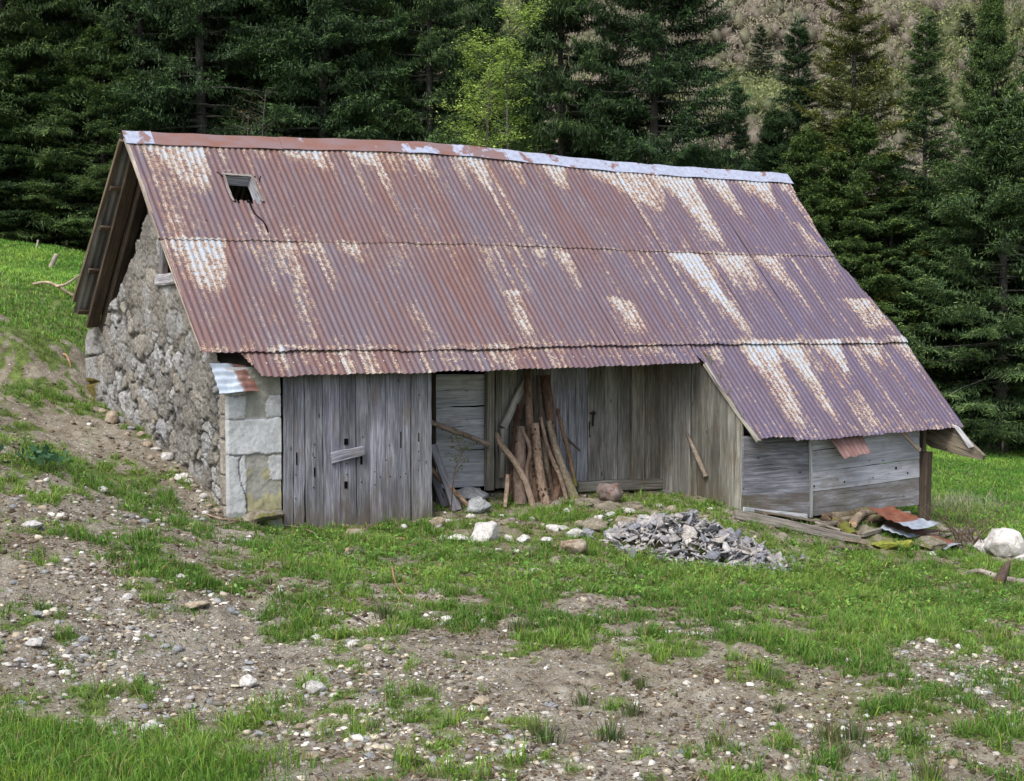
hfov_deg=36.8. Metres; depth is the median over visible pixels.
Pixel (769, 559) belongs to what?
slate shard
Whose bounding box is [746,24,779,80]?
conifer tree
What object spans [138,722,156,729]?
stone
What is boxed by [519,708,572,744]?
rush tuft
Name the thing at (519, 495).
bark slab
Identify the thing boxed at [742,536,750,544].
slate shard
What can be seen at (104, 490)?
stone
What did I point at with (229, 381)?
corrugated offcut
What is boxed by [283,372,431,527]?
door
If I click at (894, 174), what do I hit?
fir tree
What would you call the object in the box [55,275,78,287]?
dead branch
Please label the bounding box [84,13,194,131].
conifer tree
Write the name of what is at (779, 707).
rush tuft
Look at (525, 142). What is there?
young conifer
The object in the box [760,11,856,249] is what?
fir tree
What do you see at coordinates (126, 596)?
stone
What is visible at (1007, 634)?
rush tuft
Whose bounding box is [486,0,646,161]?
spruce tree
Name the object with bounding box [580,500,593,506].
stone
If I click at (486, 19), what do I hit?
conifer tree
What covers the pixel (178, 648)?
stone
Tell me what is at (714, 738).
rush tuft
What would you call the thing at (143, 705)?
stone
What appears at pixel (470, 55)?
beech tree
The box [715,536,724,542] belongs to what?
slate shard
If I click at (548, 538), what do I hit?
stone
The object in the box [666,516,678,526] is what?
slate shard
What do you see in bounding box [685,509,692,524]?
slate shard
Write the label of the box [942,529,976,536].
broken board
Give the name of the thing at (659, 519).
slate shard
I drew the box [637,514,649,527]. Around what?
slate shard
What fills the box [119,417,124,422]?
stone
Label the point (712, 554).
slate shard
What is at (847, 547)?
stick
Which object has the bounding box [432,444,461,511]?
loose plank
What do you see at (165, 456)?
stone
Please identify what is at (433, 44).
spruce tree
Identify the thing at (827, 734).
rush tuft
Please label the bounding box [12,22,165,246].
spruce tree
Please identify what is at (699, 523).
slate shard
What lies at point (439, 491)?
loose plank
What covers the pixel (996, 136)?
spruce tree
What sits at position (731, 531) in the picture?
slate shard
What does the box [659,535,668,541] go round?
slate shard
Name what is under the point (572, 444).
stick
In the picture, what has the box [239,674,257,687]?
stone
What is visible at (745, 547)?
slate shard
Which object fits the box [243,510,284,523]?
stone
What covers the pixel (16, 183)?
spruce tree
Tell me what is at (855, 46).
conifer tree
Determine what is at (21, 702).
stone
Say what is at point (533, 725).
rush tuft
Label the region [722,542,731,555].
slate shard
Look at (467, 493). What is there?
stone
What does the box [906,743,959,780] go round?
rush tuft
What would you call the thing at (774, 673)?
rush tuft
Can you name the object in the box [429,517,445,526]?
stone
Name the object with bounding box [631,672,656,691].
rush tuft
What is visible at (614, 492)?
boulder
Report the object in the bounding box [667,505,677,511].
stone
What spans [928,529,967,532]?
stick
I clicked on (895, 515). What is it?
rusty sheet
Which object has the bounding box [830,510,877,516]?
rotten log
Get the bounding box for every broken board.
[814,518,848,527]
[845,537,866,544]
[859,527,886,536]
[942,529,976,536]
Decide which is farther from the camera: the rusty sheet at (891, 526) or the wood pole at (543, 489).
the rusty sheet at (891, 526)
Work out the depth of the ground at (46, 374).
10.18 m
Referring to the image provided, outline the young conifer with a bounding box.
[511,109,537,152]
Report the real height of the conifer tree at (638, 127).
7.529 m
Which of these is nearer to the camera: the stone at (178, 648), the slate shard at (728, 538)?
the stone at (178, 648)
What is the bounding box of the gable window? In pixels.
[154,220,206,286]
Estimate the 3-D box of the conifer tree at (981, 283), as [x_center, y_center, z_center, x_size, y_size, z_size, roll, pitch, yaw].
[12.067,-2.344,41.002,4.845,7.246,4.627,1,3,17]
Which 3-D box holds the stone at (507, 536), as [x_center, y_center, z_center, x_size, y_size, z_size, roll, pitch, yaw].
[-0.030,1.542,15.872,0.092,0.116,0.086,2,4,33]
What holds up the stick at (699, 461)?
attached to the barn
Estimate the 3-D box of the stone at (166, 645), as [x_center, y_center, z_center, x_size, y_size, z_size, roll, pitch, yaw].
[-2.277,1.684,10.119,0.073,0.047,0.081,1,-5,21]
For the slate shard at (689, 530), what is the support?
on the slate rubble
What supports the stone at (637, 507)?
on the ground at (46, 374)
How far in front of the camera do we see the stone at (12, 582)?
10.94 m
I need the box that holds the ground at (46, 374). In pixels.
[0,232,1023,780]
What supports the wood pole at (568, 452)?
on the ground at (46, 374)
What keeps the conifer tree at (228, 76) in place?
on the ground at (46, 374)
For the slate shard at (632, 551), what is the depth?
15.55 m
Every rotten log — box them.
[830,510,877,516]
[840,514,883,519]
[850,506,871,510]
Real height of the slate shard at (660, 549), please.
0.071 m
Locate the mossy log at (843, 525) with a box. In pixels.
[820,512,857,534]
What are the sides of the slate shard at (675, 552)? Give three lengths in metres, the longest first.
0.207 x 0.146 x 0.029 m
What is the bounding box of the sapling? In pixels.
[445,432,473,509]
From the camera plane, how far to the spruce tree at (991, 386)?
36.74 m
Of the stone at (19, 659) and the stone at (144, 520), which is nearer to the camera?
the stone at (19, 659)
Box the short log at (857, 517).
[849,508,872,527]
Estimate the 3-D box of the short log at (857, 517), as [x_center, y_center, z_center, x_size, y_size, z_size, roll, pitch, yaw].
[4.377,1.581,19.310,0.152,0.194,0.838,2,3,30]
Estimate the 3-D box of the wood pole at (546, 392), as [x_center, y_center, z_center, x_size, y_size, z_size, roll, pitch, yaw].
[0.472,0.589,18.712,0.174,1.555,0.472,-2,3,-29]
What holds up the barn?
on the ground at (46, 374)
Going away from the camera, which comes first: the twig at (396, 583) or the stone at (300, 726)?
the stone at (300, 726)
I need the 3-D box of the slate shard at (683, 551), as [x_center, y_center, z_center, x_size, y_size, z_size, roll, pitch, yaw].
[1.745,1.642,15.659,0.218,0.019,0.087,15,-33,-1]
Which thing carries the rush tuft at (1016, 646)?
on the ground at (46, 374)
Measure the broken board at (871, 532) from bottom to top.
0.054 m
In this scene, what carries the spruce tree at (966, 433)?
on the ground at (46, 374)
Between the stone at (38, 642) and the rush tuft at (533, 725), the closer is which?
the rush tuft at (533, 725)
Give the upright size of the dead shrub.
0.602 m
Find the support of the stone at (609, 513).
on the ground at (46, 374)
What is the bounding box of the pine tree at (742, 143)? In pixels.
[720,76,753,170]
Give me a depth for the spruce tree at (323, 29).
34.77 m
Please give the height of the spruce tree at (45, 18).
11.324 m
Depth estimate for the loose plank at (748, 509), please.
18.77 m
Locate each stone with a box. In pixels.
[9,580,16,584]
[13,657,27,662]
[14,700,25,704]
[20,520,44,528]
[24,638,44,646]
[30,610,43,617]
[47,670,55,676]
[77,635,89,642]
[98,408,106,412]
[98,486,108,492]
[105,411,118,423]
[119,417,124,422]
[122,593,132,600]
[136,431,145,435]
[137,703,147,708]
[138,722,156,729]
[141,518,149,522]
[142,441,152,446]
[160,643,170,648]
[161,452,173,460]
[172,645,183,651]
[174,473,188,479]
[176,662,183,667]
[182,600,209,608]
[199,493,208,498]
[227,607,236,613]
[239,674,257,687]
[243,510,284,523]
[244,661,253,664]
[254,730,267,736]
[293,723,306,729]
[302,680,327,693]
[304,751,319,760]
[345,640,358,646]
[346,529,362,534]
[362,644,374,650]
[363,752,375,757]
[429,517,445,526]
[447,534,469,541]
[456,487,488,499]
[464,496,491,513]
[466,513,475,518]
[471,696,490,704]
[504,534,513,540]
[516,534,529,542]
[539,537,552,542]
[540,702,557,706]
[545,524,559,531]
[567,528,585,537]
[576,518,608,532]
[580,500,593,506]
[593,515,603,519]
[605,511,614,516]
[623,507,635,513]
[633,505,642,509]
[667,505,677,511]
[871,540,898,549]
[896,540,913,549]
[913,536,947,550]
[973,539,987,552]
[973,688,981,693]
[1012,553,1023,559]
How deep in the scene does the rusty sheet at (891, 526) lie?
19.24 m
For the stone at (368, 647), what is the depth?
10.25 m
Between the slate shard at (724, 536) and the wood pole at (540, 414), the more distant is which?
the wood pole at (540, 414)
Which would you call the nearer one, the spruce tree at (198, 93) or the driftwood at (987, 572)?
the driftwood at (987, 572)
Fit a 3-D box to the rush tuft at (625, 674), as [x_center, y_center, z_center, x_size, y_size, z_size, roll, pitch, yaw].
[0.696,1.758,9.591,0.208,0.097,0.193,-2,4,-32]
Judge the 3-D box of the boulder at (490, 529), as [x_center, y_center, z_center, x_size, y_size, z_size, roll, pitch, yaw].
[-0.277,1.458,15.766,0.276,0.242,0.353,1,3,15]
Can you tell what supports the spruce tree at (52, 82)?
on the ground at (46, 374)
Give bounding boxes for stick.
[432,467,467,505]
[494,432,535,508]
[503,474,509,507]
[561,435,580,450]
[685,429,707,477]
[829,546,871,550]
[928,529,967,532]
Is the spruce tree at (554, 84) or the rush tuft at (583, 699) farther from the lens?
the spruce tree at (554, 84)
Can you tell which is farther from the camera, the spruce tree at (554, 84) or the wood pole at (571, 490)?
the spruce tree at (554, 84)
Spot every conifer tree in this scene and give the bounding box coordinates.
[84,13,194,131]
[126,0,257,130]
[195,0,328,111]
[314,0,423,139]
[405,0,492,143]
[444,0,533,149]
[482,35,549,148]
[527,121,557,154]
[583,84,649,162]
[705,143,730,168]
[726,163,746,170]
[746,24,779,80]
[747,153,775,171]
[793,0,931,315]
[942,187,1022,360]
[955,11,979,46]
[975,44,1023,361]
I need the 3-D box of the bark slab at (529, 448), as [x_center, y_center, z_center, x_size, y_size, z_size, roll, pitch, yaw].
[0.184,0.838,18.237,0.114,0.813,0.200,-2,3,-31]
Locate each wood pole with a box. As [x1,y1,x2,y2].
[432,420,490,446]
[508,404,523,499]
[523,368,539,502]
[530,423,550,503]
[536,375,553,496]
[537,416,553,486]
[539,417,567,500]
[540,375,562,496]
[546,420,579,499]
[548,422,560,500]
[556,408,576,486]
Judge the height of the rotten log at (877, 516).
0.124 m
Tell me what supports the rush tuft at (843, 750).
on the ground at (46, 374)
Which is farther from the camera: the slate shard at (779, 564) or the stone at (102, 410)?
the stone at (102, 410)
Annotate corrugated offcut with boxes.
[209,363,258,393]
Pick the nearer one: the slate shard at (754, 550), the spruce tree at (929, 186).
the slate shard at (754, 550)
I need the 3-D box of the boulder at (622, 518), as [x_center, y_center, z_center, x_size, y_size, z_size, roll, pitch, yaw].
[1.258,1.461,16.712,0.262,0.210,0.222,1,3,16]
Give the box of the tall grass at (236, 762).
[0,685,1018,780]
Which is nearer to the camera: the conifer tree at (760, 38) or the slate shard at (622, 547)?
the slate shard at (622, 547)
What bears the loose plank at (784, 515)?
on the ground at (46, 374)
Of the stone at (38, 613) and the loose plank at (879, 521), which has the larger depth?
the loose plank at (879, 521)
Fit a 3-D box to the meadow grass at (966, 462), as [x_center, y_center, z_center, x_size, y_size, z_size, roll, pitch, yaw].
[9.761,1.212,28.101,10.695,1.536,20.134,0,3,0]
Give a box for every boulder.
[470,521,498,541]
[557,539,586,553]
[596,483,623,501]
[615,515,635,524]
[983,528,1023,557]
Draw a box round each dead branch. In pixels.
[33,281,72,296]
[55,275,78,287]
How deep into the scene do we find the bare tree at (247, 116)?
31.72 m
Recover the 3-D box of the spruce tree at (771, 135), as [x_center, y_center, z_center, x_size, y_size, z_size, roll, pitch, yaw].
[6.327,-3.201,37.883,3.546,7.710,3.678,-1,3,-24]
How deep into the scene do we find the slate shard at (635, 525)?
16.12 m
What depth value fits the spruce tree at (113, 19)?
35.56 m
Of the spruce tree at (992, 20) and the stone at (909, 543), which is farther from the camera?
the spruce tree at (992, 20)
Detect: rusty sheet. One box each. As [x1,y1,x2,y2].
[868,506,938,528]
[881,520,935,536]
[904,534,960,549]
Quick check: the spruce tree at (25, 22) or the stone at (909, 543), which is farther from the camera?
the spruce tree at (25, 22)
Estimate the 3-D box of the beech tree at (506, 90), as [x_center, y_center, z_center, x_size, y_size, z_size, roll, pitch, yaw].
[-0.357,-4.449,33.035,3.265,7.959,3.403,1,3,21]
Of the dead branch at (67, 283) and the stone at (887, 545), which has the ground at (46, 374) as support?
the stone at (887, 545)
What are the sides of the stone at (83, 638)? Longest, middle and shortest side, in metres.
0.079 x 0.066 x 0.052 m
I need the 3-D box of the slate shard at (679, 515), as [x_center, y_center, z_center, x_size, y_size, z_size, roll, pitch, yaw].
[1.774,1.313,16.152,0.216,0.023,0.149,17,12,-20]
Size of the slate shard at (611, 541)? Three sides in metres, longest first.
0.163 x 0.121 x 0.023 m
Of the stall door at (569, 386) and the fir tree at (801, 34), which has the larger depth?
the fir tree at (801, 34)
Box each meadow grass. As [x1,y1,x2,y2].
[0,237,101,357]
[872,438,1023,570]
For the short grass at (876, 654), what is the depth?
11.62 m
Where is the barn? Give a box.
[72,130,985,527]
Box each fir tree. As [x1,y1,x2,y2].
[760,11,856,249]
[851,140,966,403]
[877,6,995,387]
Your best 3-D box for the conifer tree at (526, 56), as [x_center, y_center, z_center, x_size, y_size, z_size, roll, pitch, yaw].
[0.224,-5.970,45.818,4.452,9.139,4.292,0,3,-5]
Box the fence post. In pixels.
[49,253,58,266]
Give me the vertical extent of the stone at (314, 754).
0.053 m
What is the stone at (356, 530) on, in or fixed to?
on the ground at (46, 374)
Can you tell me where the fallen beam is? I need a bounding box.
[732,509,860,544]
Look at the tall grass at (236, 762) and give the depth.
7.47 m
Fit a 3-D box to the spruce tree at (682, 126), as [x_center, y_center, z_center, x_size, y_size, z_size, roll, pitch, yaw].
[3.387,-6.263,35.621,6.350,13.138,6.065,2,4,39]
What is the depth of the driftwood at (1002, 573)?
16.94 m
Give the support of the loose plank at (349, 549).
on the ground at (46, 374)
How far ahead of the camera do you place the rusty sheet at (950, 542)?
19.38 m
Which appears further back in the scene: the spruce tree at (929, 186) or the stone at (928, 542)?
the spruce tree at (929, 186)
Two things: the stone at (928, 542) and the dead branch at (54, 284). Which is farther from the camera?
the dead branch at (54, 284)
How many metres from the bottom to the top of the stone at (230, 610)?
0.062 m
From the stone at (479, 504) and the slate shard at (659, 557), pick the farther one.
the stone at (479, 504)
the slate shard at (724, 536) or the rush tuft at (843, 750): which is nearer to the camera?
the rush tuft at (843, 750)
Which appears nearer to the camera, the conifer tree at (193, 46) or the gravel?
the gravel
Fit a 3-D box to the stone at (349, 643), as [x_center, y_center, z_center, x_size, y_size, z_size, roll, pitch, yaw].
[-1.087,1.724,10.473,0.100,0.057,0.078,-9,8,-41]
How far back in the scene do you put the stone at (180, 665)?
9.65 m
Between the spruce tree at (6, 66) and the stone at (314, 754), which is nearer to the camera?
the stone at (314, 754)
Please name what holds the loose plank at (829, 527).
on the ground at (46, 374)
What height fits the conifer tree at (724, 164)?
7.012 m
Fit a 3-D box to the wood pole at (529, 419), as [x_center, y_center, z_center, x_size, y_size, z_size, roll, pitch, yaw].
[0.211,0.556,18.504,0.144,1.691,0.514,-1,3,-16]
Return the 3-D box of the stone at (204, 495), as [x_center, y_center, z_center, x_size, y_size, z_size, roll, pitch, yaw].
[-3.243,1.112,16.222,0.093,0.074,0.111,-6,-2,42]
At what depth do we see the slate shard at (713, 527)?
15.98 m
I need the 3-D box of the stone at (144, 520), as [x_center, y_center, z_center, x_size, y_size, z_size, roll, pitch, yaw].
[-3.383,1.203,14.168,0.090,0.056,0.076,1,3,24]
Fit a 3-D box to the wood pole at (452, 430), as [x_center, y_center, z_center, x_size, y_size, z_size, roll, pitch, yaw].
[-0.633,0.498,18.062,0.891,0.380,0.092,-2,4,-36]
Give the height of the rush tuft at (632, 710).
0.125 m
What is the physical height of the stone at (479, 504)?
0.220 m
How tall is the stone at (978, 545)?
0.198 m
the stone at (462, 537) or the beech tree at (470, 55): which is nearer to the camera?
the stone at (462, 537)
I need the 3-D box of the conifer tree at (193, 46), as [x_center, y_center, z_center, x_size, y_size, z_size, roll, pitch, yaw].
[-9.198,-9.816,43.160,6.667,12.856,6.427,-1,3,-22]
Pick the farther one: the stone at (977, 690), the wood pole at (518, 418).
the wood pole at (518, 418)
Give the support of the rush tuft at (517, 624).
on the ground at (46, 374)
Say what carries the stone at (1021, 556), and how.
on the ground at (46, 374)
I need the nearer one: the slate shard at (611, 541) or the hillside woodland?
the slate shard at (611, 541)
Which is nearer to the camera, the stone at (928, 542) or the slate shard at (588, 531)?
the slate shard at (588, 531)
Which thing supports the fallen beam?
on the ground at (46, 374)
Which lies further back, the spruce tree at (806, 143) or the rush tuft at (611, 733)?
the spruce tree at (806, 143)
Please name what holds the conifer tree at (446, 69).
on the ground at (46, 374)
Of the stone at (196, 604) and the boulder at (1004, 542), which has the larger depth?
the boulder at (1004, 542)
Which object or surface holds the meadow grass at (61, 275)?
on the ground at (46, 374)
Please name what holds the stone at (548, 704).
on the ground at (46, 374)
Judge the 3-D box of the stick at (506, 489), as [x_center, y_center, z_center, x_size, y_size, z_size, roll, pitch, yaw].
[-0.066,1.180,18.061,0.061,0.387,0.187,1,3,18]
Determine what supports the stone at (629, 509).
on the ground at (46, 374)
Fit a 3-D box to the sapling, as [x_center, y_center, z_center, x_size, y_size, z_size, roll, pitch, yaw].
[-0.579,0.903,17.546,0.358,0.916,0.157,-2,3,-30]
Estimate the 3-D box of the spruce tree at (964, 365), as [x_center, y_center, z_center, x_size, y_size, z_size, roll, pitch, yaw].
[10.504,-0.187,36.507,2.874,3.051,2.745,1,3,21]
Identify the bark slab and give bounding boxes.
[511,426,526,504]
[520,427,531,486]
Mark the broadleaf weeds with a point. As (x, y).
(746, 586)
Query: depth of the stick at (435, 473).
17.67 m
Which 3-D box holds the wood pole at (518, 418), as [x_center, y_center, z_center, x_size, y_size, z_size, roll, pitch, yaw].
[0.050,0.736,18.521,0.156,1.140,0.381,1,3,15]
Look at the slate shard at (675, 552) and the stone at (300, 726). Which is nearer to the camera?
the stone at (300, 726)
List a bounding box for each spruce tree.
[0,0,114,241]
[0,23,88,232]
[0,23,115,242]
[0,99,49,226]
[1,0,179,239]
[4,0,246,248]
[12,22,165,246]
[69,0,317,237]
[168,0,338,136]
[217,0,435,142]
[258,0,485,140]
[349,0,503,146]
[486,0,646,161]
[548,0,760,171]
[746,104,800,192]
[769,123,899,321]
[802,111,968,387]
[861,173,1015,440]
[889,89,1023,455]
[898,308,979,435]
[933,322,1011,444]
[934,0,1023,436]
[966,305,1023,450]
[966,354,1023,446]
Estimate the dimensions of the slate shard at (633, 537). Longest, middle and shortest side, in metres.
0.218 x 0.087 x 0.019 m
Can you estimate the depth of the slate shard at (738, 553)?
15.64 m
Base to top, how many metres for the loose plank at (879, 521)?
0.111 m
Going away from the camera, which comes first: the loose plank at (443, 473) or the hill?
the loose plank at (443, 473)
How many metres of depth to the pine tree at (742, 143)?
39.56 m
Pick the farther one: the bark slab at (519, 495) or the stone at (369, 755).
the bark slab at (519, 495)
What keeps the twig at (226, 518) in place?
on the ground at (46, 374)
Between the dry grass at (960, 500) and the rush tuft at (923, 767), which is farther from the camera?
the dry grass at (960, 500)
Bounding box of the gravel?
[0,412,1023,780]
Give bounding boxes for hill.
[195,0,1023,196]
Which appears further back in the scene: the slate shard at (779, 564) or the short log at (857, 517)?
the short log at (857, 517)
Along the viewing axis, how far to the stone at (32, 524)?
12.61 m
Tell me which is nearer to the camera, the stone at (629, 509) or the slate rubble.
the slate rubble
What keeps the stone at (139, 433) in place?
on the ground at (46, 374)
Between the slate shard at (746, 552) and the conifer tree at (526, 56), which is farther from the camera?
the conifer tree at (526, 56)
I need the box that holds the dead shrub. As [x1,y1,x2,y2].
[914,499,1015,546]
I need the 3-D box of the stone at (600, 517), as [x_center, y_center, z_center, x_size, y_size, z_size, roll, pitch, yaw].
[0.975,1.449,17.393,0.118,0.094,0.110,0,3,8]
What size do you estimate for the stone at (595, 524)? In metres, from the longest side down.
0.367 x 0.329 x 0.153 m
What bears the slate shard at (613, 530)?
on the slate rubble
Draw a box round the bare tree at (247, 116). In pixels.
[222,87,288,136]
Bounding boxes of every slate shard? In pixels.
[582,527,594,537]
[603,528,616,537]
[604,531,625,536]
[606,533,616,539]
[607,539,618,543]
[619,545,637,549]
[620,521,631,532]
[626,533,639,541]
[627,522,641,529]
[628,549,636,557]
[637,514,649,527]
[646,512,657,527]
[656,515,663,531]
[657,555,665,562]
[658,547,668,551]
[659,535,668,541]
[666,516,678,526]
[667,548,680,557]
[668,534,680,542]
[673,513,685,518]
[673,549,692,555]
[680,524,697,540]
[682,514,693,520]
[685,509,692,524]
[694,516,706,527]
[700,533,706,543]
[705,550,720,560]
[706,524,718,533]
[714,533,729,545]
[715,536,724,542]
[717,530,736,541]
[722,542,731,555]
[725,527,734,534]
[732,528,741,541]
[734,551,741,558]
[737,548,750,554]
[738,544,751,552]
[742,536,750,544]
[750,547,757,555]
[751,553,765,561]
[766,557,777,563]
[774,551,781,558]
[778,562,789,572]
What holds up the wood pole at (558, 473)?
on the ground at (46, 374)
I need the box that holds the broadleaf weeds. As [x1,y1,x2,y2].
[0,380,1023,780]
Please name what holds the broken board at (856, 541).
on the ground at (46, 374)
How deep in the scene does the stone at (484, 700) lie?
8.99 m
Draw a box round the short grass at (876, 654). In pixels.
[0,322,1023,780]
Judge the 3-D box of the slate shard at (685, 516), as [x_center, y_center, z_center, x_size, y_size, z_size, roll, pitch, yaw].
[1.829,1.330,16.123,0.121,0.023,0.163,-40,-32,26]
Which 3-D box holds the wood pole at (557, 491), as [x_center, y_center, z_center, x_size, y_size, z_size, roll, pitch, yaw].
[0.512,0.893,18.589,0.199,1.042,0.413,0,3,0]
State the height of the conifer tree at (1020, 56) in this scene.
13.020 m
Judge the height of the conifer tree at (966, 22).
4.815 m
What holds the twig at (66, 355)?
on the ground at (46, 374)
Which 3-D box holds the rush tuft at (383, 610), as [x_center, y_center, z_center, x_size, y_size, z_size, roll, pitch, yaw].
[-0.899,1.591,11.192,0.376,0.158,0.293,1,3,12]
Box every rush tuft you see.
[366,596,405,620]
[503,615,537,632]
[511,712,553,735]
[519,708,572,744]
[571,686,597,706]
[588,711,630,743]
[609,693,648,717]
[612,662,637,681]
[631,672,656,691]
[702,722,734,747]
[761,666,787,681]
[767,697,790,713]
[804,718,851,745]
[829,735,862,760]
[832,712,870,746]
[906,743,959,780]
[993,626,1022,639]
[997,639,1022,652]
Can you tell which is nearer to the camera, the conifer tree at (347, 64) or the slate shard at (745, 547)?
the slate shard at (745, 547)
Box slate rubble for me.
[603,517,775,569]
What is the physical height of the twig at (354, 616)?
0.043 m
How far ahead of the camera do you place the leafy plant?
14.67 m
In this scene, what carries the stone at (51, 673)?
on the ground at (46, 374)
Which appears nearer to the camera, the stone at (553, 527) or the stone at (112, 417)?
the stone at (553, 527)
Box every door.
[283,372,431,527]
[550,367,595,480]
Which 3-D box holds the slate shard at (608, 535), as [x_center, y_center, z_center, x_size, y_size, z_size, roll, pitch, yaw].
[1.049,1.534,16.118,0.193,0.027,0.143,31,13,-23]
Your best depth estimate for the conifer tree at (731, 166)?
41.21 m
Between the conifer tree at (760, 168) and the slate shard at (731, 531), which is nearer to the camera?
the slate shard at (731, 531)
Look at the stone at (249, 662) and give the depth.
9.90 m
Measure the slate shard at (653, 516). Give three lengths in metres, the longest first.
0.214 x 0.088 x 0.020 m
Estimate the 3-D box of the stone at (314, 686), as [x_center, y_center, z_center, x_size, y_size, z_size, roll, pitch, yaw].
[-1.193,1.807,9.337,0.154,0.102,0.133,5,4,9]
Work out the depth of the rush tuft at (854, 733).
8.45 m
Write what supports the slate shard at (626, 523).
on the slate rubble
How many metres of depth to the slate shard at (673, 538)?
15.78 m
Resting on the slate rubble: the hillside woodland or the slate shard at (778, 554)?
the slate shard at (778, 554)
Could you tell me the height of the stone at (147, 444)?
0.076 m
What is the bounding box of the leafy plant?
[0,443,73,465]
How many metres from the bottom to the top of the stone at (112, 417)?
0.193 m
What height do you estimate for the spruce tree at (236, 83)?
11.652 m
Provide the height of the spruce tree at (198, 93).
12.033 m
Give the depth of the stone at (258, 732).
8.20 m
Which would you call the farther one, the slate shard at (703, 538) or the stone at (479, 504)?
the stone at (479, 504)
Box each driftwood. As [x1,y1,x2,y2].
[961,569,1023,583]
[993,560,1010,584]
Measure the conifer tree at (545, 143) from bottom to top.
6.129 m
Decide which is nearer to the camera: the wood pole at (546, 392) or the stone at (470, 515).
the stone at (470, 515)
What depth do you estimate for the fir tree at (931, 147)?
36.45 m
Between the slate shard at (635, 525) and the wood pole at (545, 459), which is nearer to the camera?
the slate shard at (635, 525)
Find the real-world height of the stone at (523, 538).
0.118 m
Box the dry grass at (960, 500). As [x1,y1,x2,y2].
[914,484,1023,513]
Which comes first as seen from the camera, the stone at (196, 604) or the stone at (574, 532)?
the stone at (196, 604)
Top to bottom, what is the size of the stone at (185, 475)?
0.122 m
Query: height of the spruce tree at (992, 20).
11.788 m
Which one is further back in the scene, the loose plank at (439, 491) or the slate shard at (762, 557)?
the loose plank at (439, 491)
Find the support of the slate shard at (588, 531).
on the ground at (46, 374)
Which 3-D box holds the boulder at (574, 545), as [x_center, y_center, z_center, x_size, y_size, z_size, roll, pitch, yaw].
[0.607,1.567,15.269,0.303,0.184,0.271,-1,-3,-25]
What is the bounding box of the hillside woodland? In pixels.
[180,0,1023,235]
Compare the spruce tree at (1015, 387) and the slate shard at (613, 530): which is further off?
the spruce tree at (1015, 387)
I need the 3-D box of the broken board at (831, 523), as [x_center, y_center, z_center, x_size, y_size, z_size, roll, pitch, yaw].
[3.878,1.630,18.844,0.108,0.058,0.846,3,4,43]
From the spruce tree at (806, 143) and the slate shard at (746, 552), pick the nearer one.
the slate shard at (746, 552)
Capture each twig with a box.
[63,353,71,366]
[196,508,262,522]
[337,610,367,623]
[391,566,412,602]
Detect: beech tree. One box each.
[428,0,558,152]
[448,37,510,148]
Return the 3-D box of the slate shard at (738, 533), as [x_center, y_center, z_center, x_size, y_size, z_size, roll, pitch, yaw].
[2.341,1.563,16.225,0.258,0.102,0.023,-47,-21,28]
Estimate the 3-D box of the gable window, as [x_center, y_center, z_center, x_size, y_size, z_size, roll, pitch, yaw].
[-3.719,-1.498,17.232,0.383,0.800,0.700,-2,4,-33]
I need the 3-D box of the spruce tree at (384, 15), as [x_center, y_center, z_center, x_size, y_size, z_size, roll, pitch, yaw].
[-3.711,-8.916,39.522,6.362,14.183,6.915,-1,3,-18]
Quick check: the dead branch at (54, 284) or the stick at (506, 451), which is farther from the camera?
the dead branch at (54, 284)
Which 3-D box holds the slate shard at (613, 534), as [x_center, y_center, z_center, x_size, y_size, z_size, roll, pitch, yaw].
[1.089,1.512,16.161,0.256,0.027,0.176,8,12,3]
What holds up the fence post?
on the ground at (46, 374)
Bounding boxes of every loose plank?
[345,547,370,553]
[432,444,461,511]
[432,475,448,506]
[743,507,807,517]
[755,510,825,522]
[799,516,841,531]
[827,518,891,524]
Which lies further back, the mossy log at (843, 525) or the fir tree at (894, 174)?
the fir tree at (894, 174)

